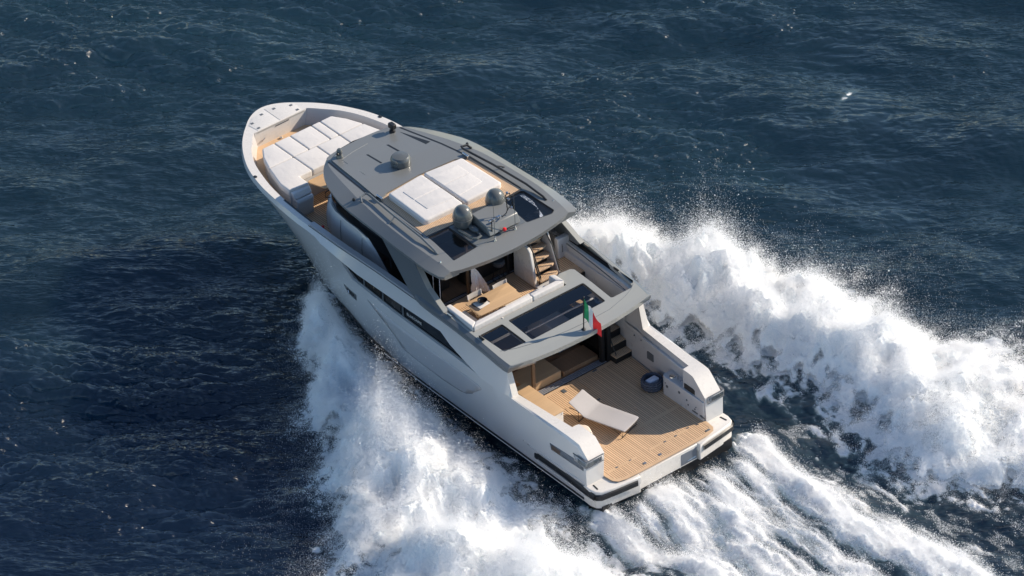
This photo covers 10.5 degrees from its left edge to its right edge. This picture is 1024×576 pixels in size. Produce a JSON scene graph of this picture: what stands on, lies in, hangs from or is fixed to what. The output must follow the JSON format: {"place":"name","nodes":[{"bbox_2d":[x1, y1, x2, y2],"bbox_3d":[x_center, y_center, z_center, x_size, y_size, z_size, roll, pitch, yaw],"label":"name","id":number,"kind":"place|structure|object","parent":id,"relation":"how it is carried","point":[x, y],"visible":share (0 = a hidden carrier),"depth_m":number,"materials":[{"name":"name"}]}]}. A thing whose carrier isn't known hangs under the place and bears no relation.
{"place":"outdoors","nodes":[
{"label":"outdoors","id":0,"kind":"place"},
{"bbox_2d":[0,0,1023,575],"bbox_3d":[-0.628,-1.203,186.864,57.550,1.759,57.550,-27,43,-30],"label":"sea","id":1,"kind":"structure","parent":0,"point":[156,264],"depth_m":189.19,"materials":[{"name":"liquid"}]},
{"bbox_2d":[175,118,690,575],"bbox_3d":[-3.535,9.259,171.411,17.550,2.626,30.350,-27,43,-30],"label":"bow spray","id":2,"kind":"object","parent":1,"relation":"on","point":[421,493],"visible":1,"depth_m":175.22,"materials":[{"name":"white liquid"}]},
{"bbox_2d":[241,102,733,511],"bbox_3d":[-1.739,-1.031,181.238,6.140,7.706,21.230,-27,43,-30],"label":"motor yacht","id":3,"kind":"object","parent":1,"relation":"on","point":[518,380],"visible":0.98,"depth_m":179.04,"materials":[{"name":"grey paint"}]},
{"bbox_2d":[308,174,329,195],"bbox_3d":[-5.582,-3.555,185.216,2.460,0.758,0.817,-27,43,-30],"label":"bow table","id":4,"kind":"object","parent":3,"relation":"on","point":[319,181],"visible":0.28,"depth_m":184.59,"materials":[{"name":"brown wood"}]},
{"bbox_2d":[262,116,378,214],"bbox_3d":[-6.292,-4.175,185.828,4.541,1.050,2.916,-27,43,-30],"label":"bow sunpad","id":5,"kind":"object","parent":3,"relation":"on","point":[294,163],"visible":0.8,"depth_m":185.38,"materials":[{"name":"white fabric"}]},
{"bbox_2d":[347,267,465,362],"bbox_3d":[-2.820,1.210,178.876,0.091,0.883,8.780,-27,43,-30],"label":"hull window","id":6,"kind":"structure","parent":3,"relation":"in","point":[425,327],"depth_m":179.45,"materials":[{"name":"black glass"}]},
{"bbox_2d":[389,158,500,224],"bbox_3d":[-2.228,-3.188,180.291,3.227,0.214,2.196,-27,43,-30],"label":"roof sunpad","id":7,"kind":"object","parent":3,"relation":"on","point":[431,196],"visible":1,"depth_m":180.09,"materials":[{"name":"white fabric"}]},
{"bbox_2d":[467,289,489,317],"bbox_3d":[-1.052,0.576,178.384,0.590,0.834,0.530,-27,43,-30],"label":"folding chair","id":8,"kind":"object","parent":3,"relation":"on","point":[474,294],"visible":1,"depth_m":178.35,"materials":[{"name":"white fabric"}]},
{"bbox_2d":[471,268,490,296],"bbox_3d":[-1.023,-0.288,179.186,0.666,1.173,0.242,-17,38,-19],"label":"curtain","id":9,"kind":"object","parent":3,"relation":"hanging from","point":[478,281],"visible":1,"depth_m":179.22,"materials":[{"name":"white fabric"}]},
{"bbox_2d":[466,283,521,318],"bbox_3d":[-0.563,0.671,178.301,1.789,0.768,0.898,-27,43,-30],"label":"dining table","id":10,"kind":"object","parent":3,"relation":"on","point":[502,295],"visible":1,"depth_m":178.11,"materials":[{"name":"brown wood"}]},
{"bbox_2d":[469,300,489,310],"bbox_3d":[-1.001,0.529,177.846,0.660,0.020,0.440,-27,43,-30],"label":"place setting","id":11,"kind":"object","parent":10,"relation":"on","point":[477,306],"visible":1,"depth_m":177.79,"materials":[{"name":"white ceramic"}]},
{"bbox_2d":[477,297,486,303],"bbox_3d":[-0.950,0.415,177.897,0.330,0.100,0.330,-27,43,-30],"label":"black bowl","id":12,"kind":"object","parent":11,"relation":"on","point":[482,300],"visible":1,"depth_m":177.93,"materials":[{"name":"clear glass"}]},
{"bbox_2d":[492,258,505,282],"bbox_3d":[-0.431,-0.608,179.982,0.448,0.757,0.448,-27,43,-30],"label":"bar stool","id":13,"kind":"object","parent":3,"relation":"on","point":[499,263],"visible":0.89,"depth_m":179.72,"materials":[{"name":"fabric"}]},
{"bbox_2d":[492,279,515,289],"bbox_3d":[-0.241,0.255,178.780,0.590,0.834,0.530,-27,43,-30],"label":"folding chair","id":14,"kind":"object","parent":3,"relation":"on","point":[498,284],"visible":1,"depth_m":178.75,"materials":[{"name":"white fabric"}]},
{"bbox_2d":[446,275,563,331],"bbox_3d":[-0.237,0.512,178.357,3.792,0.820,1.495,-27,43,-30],"label":"cockpit sofa","id":15,"kind":"object","parent":3,"relation":"on","point":[470,321],"visible":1,"depth_m":177.65,"materials":[{"name":"white fabric"}]},
{"bbox_2d":[512,209,540,269],"bbox_3d":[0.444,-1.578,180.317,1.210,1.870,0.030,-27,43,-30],"label":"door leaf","id":16,"kind":"structure","parent":3,"relation":"in","point":[535,214],"depth_m":180.02,"materials":[{"name":"black glass"}]},
{"bbox_2d":[581,296,601,336],"bbox_3d":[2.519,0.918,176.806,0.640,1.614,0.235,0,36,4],"label":"ensign","id":17,"kind":"object","parent":3,"relation":"attached to","point":[589,317],"visible":1,"depth_m":176.84,"materials":[{"name":"multicoloured fabric"}]},
{"bbox_2d":[565,389,638,437],"bbox_3d":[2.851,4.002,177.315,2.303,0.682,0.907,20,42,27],"label":"sun lounger","id":18,"kind":"object","parent":3,"relation":"on","point":[584,403],"visible":1,"depth_m":177.28,"materials":[{"name":"fabric"}]},
{"bbox_2d":[641,372,662,392],"bbox_3d":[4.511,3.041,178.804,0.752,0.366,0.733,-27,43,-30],"label":"rope basket","id":19,"kind":"object","parent":3,"relation":"on","point":[651,387],"visible":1,"depth_m":178.63,"materials":[{"name":"blue fabric"}]},
{"bbox_2d":[645,375,658,382],"bbox_3d":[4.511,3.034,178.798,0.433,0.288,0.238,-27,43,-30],"label":"folded towel","id":20,"kind":"object","parent":19,"relation":"in","point":[654,379],"visible":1,"depth_m":178.69,"materials":[{"name":"blue fabric"}]},
{"bbox_2d":[515,143,1023,516],"bbox_3d":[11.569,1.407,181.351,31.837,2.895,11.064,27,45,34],"label":"bow spray","id":21,"kind":"object","parent":1,"relation":"on","point":[890,363],"visible":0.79,"depth_m":180.54,"materials":[{"name":"white liquid"}]},
{"bbox_2d":[563,396,1023,575],"bbox_3d":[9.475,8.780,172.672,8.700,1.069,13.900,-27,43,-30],"label":"stern wash","id":22,"kind":"object","parent":1,"relation":"on","point":[779,463],"visible":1,"depth_m":174.34,"materials":[{"name":"white liquid"}]},
{"bbox_2d":[573,425,591,432],"bbox_3d":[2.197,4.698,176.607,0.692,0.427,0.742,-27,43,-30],"label":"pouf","id":23,"kind":"object","parent":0,"point":[587,428],"visible":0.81,"depth_m":176.61,"materials":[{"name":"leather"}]}
]}

